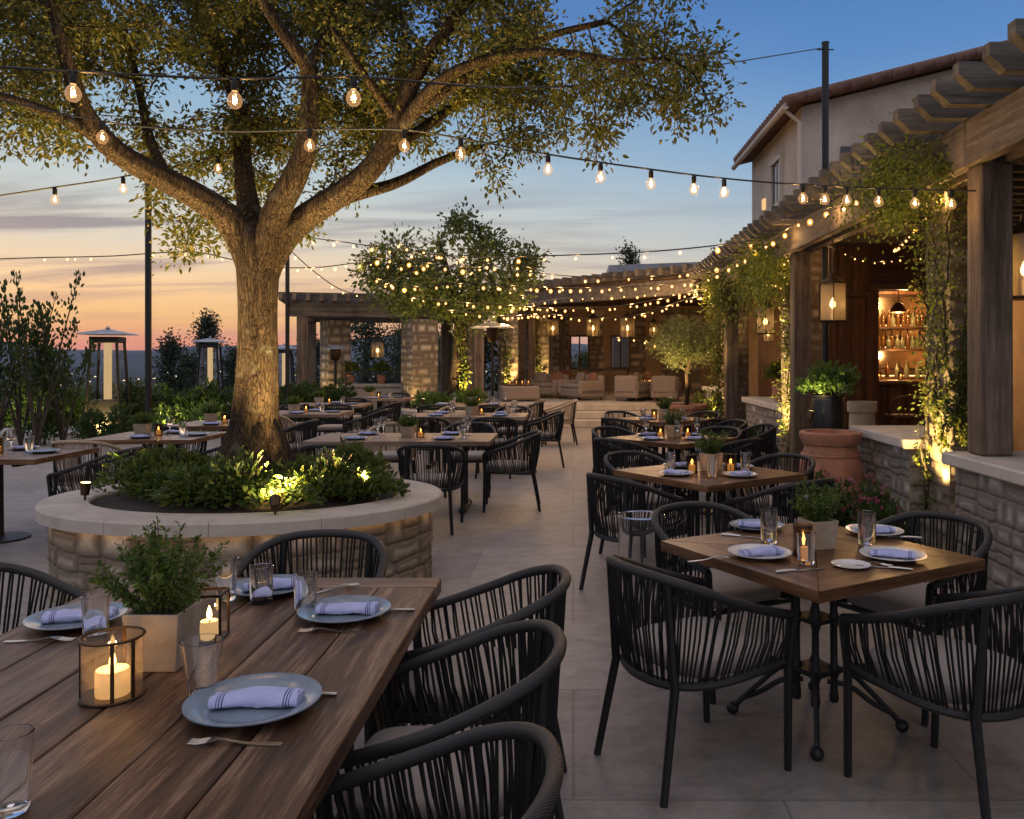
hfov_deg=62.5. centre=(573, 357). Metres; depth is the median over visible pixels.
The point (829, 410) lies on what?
black planter
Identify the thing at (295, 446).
rope armchair
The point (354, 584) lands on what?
fork
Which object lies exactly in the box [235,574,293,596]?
dinner plate
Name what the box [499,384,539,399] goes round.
ottoman
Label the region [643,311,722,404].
olive tree
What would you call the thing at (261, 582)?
tumbler
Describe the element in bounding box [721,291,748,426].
stone pier
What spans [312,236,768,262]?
string lights
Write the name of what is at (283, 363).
tower heater
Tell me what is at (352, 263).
string lights
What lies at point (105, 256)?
string lights
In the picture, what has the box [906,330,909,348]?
bottle
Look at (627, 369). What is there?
side table
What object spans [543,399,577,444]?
rope armchair
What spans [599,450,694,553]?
rope armchair
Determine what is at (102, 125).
string lights
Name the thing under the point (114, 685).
candle holder
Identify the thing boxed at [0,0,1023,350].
sky
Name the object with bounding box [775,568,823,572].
knife
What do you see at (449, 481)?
rope armchair
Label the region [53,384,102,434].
hedge shrub
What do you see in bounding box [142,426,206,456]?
rope armchair
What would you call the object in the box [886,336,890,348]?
bottle
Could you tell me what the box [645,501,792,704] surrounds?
rope armchair
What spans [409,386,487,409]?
ground cover
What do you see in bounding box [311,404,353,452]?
rope armchair
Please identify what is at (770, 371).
potted plant
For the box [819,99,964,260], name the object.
climbing vine
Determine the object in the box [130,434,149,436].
napkin
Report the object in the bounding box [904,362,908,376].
bottle
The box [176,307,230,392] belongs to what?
background tree
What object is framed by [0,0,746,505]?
shade tree
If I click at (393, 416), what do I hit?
rope armchair
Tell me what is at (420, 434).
candle holder
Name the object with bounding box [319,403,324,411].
tumbler
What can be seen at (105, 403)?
tower heater
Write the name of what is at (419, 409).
rope armchair
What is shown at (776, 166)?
window
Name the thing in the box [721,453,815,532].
rope armchair
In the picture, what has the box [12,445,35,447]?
napkin
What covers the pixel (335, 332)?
stone pier
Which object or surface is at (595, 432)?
rope armchair
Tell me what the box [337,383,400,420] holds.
garden wall
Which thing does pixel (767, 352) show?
lounge side wall
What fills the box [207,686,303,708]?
napkin
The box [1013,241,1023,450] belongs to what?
dining room wall
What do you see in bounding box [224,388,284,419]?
hedge shrub
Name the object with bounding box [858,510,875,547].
tumbler
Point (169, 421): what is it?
wine glass
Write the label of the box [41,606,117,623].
napkin
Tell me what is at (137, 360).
mountains
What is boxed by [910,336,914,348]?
bottle
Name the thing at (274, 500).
garden uplight
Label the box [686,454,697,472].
candle holder
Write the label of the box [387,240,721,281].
string lights
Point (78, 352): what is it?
mountains
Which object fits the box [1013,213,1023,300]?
hanging lantern
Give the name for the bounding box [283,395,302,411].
potted herb
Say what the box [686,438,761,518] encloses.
rope armchair
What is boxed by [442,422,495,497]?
rope armchair
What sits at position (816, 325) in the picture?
stone pier
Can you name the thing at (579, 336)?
window frame
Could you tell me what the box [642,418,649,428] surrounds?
wine glass
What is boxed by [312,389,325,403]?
potted herb
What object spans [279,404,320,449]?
rope armchair
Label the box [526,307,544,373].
climbing vine
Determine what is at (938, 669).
rope armchair
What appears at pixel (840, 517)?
flowering shrub
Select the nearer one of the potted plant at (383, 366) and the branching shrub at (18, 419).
the branching shrub at (18, 419)
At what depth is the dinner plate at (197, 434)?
8.96 m
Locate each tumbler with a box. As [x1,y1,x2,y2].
[0,724,34,818]
[24,436,33,451]
[81,592,109,640]
[179,422,186,434]
[179,633,223,695]
[215,555,237,601]
[249,563,273,605]
[293,570,316,612]
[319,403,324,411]
[341,396,344,403]
[459,425,465,437]
[505,406,509,414]
[640,408,645,416]
[665,452,675,468]
[706,457,717,476]
[740,453,750,470]
[760,507,777,544]
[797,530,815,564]
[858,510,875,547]
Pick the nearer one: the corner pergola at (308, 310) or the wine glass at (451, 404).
the wine glass at (451, 404)
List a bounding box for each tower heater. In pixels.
[76,326,138,439]
[191,336,227,393]
[278,343,296,396]
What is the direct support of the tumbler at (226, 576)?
on the plank table at (139, 758)
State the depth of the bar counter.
12.59 m
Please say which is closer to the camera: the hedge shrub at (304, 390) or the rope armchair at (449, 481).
the rope armchair at (449, 481)
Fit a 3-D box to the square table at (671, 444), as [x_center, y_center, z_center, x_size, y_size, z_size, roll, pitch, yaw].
[1.020,1.205,8.720,0.980,0.750,0.980,0,0,-45]
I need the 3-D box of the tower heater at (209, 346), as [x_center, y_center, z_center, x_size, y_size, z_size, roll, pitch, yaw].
[-10.550,0.476,24.400,0.880,2.211,0.880,0,0,-11]
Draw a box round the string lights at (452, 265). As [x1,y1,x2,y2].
[365,256,543,274]
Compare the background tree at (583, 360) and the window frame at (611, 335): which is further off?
the background tree at (583, 360)
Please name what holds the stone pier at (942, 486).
on the patio paving
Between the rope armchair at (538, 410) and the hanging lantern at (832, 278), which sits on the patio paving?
the rope armchair at (538, 410)
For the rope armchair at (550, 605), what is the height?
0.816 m
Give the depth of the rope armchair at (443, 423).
10.95 m
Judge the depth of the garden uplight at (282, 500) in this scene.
5.49 m
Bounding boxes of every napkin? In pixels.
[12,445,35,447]
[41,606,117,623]
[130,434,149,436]
[203,422,218,424]
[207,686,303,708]
[243,578,293,591]
[315,601,377,614]
[346,436,363,438]
[360,431,376,433]
[435,436,452,438]
[443,431,458,433]
[640,432,655,434]
[644,436,660,438]
[664,469,688,473]
[675,462,688,465]
[687,436,701,439]
[730,470,751,475]
[738,520,759,526]
[738,546,783,556]
[855,525,895,532]
[870,549,915,558]
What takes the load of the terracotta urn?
on the patio paving
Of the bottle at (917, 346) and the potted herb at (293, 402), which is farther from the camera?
the bottle at (917, 346)
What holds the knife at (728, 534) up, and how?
on the square table at (832, 583)
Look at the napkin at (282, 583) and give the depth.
2.98 m
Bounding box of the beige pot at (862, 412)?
[847,401,876,452]
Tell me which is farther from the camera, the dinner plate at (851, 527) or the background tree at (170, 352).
the background tree at (170, 352)
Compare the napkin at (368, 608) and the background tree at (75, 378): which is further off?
the background tree at (75, 378)
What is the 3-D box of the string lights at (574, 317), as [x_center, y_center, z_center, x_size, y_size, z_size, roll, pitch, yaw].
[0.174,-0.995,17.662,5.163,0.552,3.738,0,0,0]
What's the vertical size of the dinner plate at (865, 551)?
0.022 m
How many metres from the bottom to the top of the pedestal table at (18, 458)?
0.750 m
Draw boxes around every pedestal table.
[0,447,98,543]
[83,432,225,447]
[163,420,280,443]
[279,410,353,437]
[286,403,371,433]
[346,397,414,408]
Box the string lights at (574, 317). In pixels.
[445,294,703,320]
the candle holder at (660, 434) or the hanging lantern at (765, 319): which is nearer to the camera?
the candle holder at (660, 434)
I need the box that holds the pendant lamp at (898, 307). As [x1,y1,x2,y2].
[890,290,906,312]
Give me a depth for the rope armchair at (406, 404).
18.43 m
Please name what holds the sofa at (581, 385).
on the lounge steps
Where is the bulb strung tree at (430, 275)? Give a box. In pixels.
[344,196,554,396]
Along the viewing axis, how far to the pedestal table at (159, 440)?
8.62 m
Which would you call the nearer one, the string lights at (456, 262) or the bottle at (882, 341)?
the bottle at (882, 341)
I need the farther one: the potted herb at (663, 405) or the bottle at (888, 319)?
the bottle at (888, 319)
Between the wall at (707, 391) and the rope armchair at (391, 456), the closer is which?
the rope armchair at (391, 456)
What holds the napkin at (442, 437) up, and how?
on the dinner plate at (444, 439)
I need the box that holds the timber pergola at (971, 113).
[687,18,1023,472]
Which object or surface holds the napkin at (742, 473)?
on the dinner plate at (727, 473)
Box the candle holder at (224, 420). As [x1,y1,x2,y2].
[221,413,227,422]
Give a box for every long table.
[301,433,497,512]
[408,413,528,468]
[432,403,506,420]
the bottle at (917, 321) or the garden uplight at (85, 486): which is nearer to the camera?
the garden uplight at (85, 486)
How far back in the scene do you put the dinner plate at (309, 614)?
2.69 m
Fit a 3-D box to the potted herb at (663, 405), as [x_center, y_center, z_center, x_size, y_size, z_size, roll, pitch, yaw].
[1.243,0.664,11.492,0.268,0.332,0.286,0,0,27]
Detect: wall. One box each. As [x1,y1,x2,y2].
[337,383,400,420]
[702,386,721,411]
[742,397,781,466]
[758,280,781,396]
[850,425,925,542]
[867,240,1023,385]
[941,451,1023,612]
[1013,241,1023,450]
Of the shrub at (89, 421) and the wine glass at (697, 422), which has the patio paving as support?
the shrub at (89, 421)
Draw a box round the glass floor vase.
[618,510,664,629]
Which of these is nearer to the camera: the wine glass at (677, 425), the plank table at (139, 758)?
the plank table at (139, 758)
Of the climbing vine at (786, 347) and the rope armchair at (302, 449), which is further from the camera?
the climbing vine at (786, 347)
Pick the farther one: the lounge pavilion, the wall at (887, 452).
the lounge pavilion
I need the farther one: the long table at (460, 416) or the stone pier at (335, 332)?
the stone pier at (335, 332)
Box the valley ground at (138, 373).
[0,367,496,417]
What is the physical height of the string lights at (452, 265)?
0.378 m
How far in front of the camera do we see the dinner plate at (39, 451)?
7.36 m
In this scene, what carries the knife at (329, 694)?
on the plank table at (139, 758)
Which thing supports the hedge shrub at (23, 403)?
on the patio paving
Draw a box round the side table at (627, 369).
[578,368,630,375]
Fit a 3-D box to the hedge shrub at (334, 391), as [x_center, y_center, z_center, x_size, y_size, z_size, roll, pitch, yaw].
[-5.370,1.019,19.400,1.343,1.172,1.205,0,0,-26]
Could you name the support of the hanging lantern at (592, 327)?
hanging from the lounge pavilion
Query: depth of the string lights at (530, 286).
15.50 m
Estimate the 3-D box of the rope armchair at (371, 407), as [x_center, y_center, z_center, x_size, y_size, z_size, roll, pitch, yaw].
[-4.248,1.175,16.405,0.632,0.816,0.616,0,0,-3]
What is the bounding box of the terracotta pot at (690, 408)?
[669,403,706,432]
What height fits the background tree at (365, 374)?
4.004 m
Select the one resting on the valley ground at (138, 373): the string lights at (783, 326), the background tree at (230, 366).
the background tree at (230, 366)
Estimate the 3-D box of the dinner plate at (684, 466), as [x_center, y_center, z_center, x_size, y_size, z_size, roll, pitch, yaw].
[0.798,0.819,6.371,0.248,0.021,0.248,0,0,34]
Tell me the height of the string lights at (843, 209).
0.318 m
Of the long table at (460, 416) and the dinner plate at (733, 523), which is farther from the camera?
the long table at (460, 416)
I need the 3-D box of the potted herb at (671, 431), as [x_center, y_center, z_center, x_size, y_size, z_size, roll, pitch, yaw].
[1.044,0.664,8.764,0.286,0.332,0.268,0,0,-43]
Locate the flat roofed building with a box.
[606,262,696,366]
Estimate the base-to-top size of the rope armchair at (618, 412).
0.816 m
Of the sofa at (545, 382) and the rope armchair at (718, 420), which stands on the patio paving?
the rope armchair at (718, 420)
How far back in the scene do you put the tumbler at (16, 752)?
1.51 m
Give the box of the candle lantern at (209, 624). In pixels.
[191,587,229,639]
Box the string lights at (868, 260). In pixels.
[829,246,919,261]
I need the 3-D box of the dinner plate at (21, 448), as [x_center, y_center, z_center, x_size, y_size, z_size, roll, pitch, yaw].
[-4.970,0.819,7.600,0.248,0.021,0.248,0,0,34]
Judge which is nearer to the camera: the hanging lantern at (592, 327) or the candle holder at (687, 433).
the candle holder at (687, 433)
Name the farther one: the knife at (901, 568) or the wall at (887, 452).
the wall at (887, 452)
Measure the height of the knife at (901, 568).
0.012 m
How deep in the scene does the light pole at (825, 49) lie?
10.16 m
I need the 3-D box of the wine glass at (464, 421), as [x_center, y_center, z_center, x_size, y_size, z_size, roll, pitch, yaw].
[-1.120,0.727,8.670,0.076,0.204,0.076,0,0,0]
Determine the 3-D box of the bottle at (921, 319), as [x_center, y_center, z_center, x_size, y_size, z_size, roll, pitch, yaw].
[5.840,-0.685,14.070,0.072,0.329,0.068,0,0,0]
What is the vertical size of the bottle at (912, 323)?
0.235 m
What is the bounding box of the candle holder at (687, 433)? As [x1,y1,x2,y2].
[683,425,691,436]
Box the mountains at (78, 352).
[3,336,587,355]
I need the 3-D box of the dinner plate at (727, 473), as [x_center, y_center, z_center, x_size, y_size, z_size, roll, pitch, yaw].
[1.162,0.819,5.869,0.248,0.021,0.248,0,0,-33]
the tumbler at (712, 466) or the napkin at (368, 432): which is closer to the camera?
the tumbler at (712, 466)
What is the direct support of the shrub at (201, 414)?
on the patio paving
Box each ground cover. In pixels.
[90,436,410,509]
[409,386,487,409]
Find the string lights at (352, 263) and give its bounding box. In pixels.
[284,262,415,270]
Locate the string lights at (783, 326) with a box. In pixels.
[783,263,785,377]
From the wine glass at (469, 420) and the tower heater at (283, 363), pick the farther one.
the tower heater at (283, 363)
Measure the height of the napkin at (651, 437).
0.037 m
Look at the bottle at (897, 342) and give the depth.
14.03 m
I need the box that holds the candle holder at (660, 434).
[656,425,664,436]
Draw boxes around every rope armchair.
[0,562,85,633]
[46,446,143,496]
[50,440,130,494]
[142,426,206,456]
[200,446,219,458]
[237,529,387,771]
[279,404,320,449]
[279,415,295,441]
[284,418,318,454]
[298,444,366,457]
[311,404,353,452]
[311,721,563,818]
[319,619,566,818]
[333,397,368,432]
[340,398,373,432]
[342,408,387,450]
[363,401,401,446]
[365,422,419,473]
[381,392,410,418]
[383,564,570,818]
[397,444,466,534]
[408,417,450,472]
[417,404,454,453]
[434,405,472,460]
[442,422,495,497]
[472,417,518,478]
[473,404,504,450]
[482,430,541,512]
[493,405,532,456]
[511,400,544,446]
[523,410,564,467]
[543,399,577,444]
[579,472,694,589]
[591,426,658,487]
[594,437,666,513]
[594,554,797,807]
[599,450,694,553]
[601,417,656,450]
[604,410,655,455]
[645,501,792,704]
[674,426,742,502]
[681,418,726,450]
[683,411,720,432]
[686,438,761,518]
[690,419,747,453]
[719,423,776,497]
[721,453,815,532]
[721,478,835,531]
[830,511,992,726]
[838,585,1023,818]
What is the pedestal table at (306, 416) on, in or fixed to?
on the patio paving
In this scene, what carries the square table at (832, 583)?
on the patio paving
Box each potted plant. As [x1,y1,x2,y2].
[342,360,361,382]
[369,359,393,383]
[759,360,781,401]
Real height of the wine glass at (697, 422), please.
0.204 m
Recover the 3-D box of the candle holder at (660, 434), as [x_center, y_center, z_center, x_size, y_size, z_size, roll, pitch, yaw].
[0.900,0.766,8.690,0.090,0.128,0.090,0,0,-40]
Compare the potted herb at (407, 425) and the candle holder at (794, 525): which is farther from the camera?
the potted herb at (407, 425)
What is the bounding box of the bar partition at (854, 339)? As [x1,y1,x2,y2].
[829,246,878,429]
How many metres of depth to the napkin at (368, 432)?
9.03 m
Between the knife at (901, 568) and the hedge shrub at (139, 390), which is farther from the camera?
the hedge shrub at (139, 390)
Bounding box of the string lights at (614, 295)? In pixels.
[507,286,709,311]
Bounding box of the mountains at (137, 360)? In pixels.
[0,342,587,368]
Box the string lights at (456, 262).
[376,255,529,297]
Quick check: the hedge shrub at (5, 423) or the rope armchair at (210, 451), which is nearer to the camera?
the rope armchair at (210, 451)
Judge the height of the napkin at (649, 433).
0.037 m
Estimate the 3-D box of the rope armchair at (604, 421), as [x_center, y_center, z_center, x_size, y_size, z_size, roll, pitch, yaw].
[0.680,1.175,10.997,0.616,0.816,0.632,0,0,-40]
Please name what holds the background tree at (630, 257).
on the valley ground at (138, 373)
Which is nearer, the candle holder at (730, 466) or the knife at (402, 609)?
the knife at (402, 609)
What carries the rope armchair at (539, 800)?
on the patio paving
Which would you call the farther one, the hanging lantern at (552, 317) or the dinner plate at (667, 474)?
the hanging lantern at (552, 317)
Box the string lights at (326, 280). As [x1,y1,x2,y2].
[292,252,372,296]
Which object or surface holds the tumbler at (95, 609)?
on the plank table at (139, 758)
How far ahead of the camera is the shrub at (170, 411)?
16.55 m
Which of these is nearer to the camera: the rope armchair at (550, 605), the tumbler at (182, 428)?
the rope armchair at (550, 605)
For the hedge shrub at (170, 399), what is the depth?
17.49 m
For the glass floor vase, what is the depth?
4.50 m
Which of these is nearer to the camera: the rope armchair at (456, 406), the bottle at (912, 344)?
the rope armchair at (456, 406)
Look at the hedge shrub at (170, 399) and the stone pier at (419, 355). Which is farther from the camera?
the stone pier at (419, 355)
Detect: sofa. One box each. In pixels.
[522,371,568,398]
[549,370,575,379]
[557,372,604,400]
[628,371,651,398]
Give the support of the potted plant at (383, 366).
on the garden wall at (383, 389)
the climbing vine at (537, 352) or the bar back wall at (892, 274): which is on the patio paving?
the bar back wall at (892, 274)
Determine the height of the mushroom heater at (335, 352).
1.880 m
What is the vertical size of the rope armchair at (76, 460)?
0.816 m
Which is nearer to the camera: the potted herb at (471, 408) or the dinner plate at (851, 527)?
the dinner plate at (851, 527)
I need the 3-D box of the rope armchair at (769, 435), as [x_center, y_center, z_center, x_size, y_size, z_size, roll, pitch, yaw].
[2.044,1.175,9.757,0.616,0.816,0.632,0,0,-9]
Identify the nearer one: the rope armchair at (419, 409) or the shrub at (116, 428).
the rope armchair at (419, 409)
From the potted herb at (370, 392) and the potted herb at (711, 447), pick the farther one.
the potted herb at (370, 392)
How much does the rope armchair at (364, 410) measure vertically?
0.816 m
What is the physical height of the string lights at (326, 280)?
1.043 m
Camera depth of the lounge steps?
19.70 m
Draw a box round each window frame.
[570,335,588,368]
[611,335,629,367]
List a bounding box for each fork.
[3,636,76,642]
[187,736,282,745]
[298,627,364,632]
[317,583,358,593]
[687,556,731,561]
[868,562,892,565]
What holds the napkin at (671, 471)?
on the dinner plate at (667, 474)
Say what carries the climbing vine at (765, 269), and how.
hanging from the timber pergola at (971, 113)
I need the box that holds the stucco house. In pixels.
[731,39,1010,219]
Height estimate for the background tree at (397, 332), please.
4.153 m
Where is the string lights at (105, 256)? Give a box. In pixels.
[0,251,232,260]
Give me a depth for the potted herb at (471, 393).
15.06 m
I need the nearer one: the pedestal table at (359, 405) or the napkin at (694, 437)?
the napkin at (694, 437)
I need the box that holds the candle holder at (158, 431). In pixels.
[154,423,162,434]
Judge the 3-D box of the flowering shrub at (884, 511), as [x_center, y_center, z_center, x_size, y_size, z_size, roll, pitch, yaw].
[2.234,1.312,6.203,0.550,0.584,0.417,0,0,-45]
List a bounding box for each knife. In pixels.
[321,692,336,695]
[388,608,414,610]
[721,533,760,537]
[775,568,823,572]
[856,564,912,570]
[889,536,921,538]
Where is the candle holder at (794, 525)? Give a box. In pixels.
[792,523,813,555]
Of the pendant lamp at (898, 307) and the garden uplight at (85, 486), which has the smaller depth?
the garden uplight at (85, 486)
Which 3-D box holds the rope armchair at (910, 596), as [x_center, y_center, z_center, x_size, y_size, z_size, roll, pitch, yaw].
[1.622,1.175,3.969,0.616,0.816,0.632,0,0,-32]
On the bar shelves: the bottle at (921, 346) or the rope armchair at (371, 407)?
the bottle at (921, 346)
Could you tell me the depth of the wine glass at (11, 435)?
7.30 m
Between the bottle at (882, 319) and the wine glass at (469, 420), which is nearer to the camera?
the wine glass at (469, 420)
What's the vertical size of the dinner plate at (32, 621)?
0.024 m
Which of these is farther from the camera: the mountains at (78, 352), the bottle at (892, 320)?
the mountains at (78, 352)
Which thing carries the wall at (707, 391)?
on the patio paving
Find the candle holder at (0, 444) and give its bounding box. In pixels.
[0,437,3,452]
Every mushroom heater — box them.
[324,345,346,423]
[470,323,514,437]
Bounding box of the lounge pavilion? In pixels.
[463,264,778,396]
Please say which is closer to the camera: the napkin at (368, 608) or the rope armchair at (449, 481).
the napkin at (368, 608)
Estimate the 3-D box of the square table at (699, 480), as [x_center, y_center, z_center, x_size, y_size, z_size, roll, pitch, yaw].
[0.980,1.205,6.120,0.980,0.750,0.980,0,0,-36]
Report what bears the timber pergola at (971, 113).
on the patio paving
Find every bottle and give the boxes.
[881,310,884,325]
[881,329,884,348]
[885,361,888,376]
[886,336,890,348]
[887,309,890,325]
[890,330,893,348]
[891,313,894,325]
[894,363,898,376]
[895,334,899,348]
[896,313,899,325]
[900,336,904,348]
[901,313,905,325]
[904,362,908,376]
[906,308,909,325]
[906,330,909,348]
[910,312,915,325]
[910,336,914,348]
[915,308,919,325]
[915,335,919,348]
[915,363,919,376]
[920,309,923,325]
[920,335,925,348]
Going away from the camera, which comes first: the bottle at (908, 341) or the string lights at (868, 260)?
the string lights at (868, 260)
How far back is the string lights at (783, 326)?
11.44 m
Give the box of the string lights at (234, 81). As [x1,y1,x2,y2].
[0,47,822,106]
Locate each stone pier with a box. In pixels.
[320,320,350,387]
[401,319,437,417]
[465,321,471,391]
[497,307,517,397]
[526,309,548,395]
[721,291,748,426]
[781,249,821,470]
[925,180,966,551]
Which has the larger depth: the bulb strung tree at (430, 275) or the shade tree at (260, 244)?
the bulb strung tree at (430, 275)
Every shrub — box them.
[0,279,62,444]
[0,303,42,431]
[0,398,16,427]
[1,384,73,433]
[4,270,84,445]
[21,408,67,444]
[25,299,98,444]
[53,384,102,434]
[69,404,111,439]
[99,376,162,429]
[104,398,135,434]
[126,441,194,475]
[132,382,200,421]
[152,402,188,431]
[174,377,233,430]
[190,400,226,431]
[197,446,272,509]
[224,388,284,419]
[279,379,328,421]
[308,446,358,497]
[312,377,369,423]
[689,391,723,421]
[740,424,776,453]
[792,359,860,396]
[795,469,861,526]
[839,473,923,544]
[848,496,901,539]
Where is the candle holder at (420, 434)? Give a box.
[416,425,424,437]
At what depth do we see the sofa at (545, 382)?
22.53 m
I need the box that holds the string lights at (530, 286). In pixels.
[370,276,697,291]
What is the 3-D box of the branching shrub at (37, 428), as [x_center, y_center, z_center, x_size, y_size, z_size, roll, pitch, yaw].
[-9.417,-0.007,14.960,1.127,3.189,0.906,0,0,0]
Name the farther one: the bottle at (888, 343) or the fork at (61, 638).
the bottle at (888, 343)
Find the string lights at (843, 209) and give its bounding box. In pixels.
[694,195,861,286]
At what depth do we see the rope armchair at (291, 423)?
11.79 m
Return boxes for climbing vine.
[454,326,471,398]
[495,308,513,397]
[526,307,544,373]
[690,239,752,416]
[715,219,789,345]
[763,256,814,470]
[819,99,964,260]
[897,180,1020,518]
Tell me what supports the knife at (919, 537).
on the square table at (832, 583)
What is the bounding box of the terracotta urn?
[799,429,864,514]
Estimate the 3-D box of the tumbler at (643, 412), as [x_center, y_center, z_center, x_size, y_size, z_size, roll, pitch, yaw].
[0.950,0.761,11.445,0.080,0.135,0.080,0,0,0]
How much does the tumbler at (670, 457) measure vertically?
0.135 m
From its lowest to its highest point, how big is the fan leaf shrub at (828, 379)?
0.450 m
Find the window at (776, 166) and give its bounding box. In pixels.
[769,153,783,210]
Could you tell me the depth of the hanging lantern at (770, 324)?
15.14 m
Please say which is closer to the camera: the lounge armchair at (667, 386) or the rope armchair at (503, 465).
the rope armchair at (503, 465)
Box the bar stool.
[883,395,923,424]
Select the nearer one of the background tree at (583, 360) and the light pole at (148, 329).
the light pole at (148, 329)
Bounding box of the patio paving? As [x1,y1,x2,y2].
[0,402,1023,818]
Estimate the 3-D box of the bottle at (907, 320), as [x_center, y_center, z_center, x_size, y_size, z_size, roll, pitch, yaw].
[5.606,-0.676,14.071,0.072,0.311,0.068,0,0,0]
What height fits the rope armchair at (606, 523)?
0.816 m
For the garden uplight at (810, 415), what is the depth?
8.48 m
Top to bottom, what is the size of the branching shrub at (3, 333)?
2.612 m
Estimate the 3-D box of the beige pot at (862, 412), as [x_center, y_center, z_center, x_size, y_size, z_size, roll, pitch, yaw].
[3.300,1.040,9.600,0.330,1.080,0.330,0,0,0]
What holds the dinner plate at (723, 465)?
on the square table at (699, 480)
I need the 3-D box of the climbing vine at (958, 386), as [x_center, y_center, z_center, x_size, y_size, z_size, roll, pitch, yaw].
[3.031,-0.121,6.734,0.710,2.933,0.805,0,0,0]
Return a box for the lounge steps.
[484,390,705,427]
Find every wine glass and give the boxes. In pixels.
[6,429,15,452]
[166,416,173,435]
[374,418,380,437]
[380,416,386,435]
[448,401,453,408]
[461,418,468,437]
[465,416,471,435]
[511,401,515,414]
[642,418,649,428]
[674,420,680,439]
[693,417,700,428]
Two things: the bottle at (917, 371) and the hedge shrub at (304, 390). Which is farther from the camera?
the hedge shrub at (304, 390)
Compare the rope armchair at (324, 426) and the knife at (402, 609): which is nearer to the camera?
the knife at (402, 609)
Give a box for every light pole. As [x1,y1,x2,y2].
[143,183,151,447]
[285,256,289,409]
[817,41,833,393]
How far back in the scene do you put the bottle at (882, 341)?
14.04 m
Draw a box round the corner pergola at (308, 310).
[278,292,495,421]
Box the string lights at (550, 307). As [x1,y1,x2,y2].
[409,290,700,311]
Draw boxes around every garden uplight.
[80,481,91,499]
[269,494,280,514]
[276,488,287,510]
[808,410,814,425]
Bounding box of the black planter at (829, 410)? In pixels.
[810,394,844,428]
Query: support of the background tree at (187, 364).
on the valley ground at (138, 373)
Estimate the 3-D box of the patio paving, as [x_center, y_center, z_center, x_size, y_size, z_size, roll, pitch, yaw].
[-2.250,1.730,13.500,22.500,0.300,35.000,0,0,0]
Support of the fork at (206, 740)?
on the plank table at (139, 758)
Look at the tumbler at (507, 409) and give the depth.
12.05 m
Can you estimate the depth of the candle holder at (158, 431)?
8.97 m
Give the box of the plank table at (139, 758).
[0,578,440,818]
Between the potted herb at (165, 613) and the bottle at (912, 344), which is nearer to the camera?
the potted herb at (165, 613)
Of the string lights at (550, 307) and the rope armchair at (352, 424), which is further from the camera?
the string lights at (550, 307)
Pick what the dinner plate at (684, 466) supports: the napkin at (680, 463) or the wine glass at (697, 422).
the napkin at (680, 463)
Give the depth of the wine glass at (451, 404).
12.06 m
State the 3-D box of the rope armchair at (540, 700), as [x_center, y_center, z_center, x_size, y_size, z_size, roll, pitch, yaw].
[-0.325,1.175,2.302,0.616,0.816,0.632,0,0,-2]
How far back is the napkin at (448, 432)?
9.02 m
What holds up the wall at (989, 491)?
on the patio paving
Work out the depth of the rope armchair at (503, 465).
8.61 m
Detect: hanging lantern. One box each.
[371,318,383,357]
[547,306,558,335]
[586,302,599,336]
[620,299,634,337]
[649,298,658,335]
[756,299,774,333]
[763,300,773,341]
[818,235,846,322]
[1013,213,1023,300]
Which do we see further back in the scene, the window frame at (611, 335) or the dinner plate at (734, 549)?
the window frame at (611, 335)
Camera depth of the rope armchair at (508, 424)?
10.97 m
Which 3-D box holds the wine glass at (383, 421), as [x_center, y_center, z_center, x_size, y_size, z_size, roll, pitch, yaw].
[-2.020,0.727,8.930,0.076,0.204,0.076,0,0,0]
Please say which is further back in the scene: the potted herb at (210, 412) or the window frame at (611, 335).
the window frame at (611, 335)
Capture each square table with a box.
[606,432,737,508]
[613,415,710,461]
[613,461,805,572]
[661,522,984,760]
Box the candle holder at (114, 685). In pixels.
[78,626,145,707]
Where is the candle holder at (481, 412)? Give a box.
[478,406,484,414]
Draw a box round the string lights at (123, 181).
[0,155,222,200]
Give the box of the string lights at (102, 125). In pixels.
[0,99,1023,204]
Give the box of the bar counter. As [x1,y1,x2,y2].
[879,380,925,425]
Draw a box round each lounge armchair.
[614,376,649,401]
[651,376,681,401]
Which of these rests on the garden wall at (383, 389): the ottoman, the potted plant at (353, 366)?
the potted plant at (353, 366)
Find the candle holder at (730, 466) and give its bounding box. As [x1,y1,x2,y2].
[724,453,736,470]
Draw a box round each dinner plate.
[8,446,39,449]
[23,602,127,630]
[28,449,60,453]
[127,435,153,438]
[182,673,321,726]
[185,432,208,435]
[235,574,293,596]
[297,595,390,623]
[343,436,367,439]
[432,436,455,439]
[640,437,664,439]
[659,470,693,475]
[662,462,694,467]
[722,463,753,468]
[722,471,757,477]
[728,544,791,559]
[729,519,784,531]
[831,559,870,569]
[845,524,903,536]
[859,546,926,562]
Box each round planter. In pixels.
[35,478,441,605]
[401,407,481,432]
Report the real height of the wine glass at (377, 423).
0.204 m
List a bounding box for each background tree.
[5,356,91,398]
[140,325,200,399]
[175,349,204,393]
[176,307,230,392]
[216,342,236,399]
[290,333,319,387]
[318,323,400,383]
[360,323,400,383]
[438,325,484,390]
[438,330,523,392]
[571,346,587,366]
[615,239,645,264]
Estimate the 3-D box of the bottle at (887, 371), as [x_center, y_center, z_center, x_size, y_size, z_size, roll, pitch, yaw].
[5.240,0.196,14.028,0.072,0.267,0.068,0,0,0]
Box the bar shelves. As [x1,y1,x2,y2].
[879,291,925,379]
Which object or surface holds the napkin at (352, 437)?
on the dinner plate at (356, 439)
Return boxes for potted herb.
[88,515,229,671]
[128,411,156,434]
[198,402,221,421]
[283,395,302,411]
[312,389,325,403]
[362,385,375,397]
[396,415,419,436]
[461,396,480,414]
[463,388,478,403]
[654,395,673,417]
[662,407,685,437]
[693,427,728,470]
[788,476,847,550]

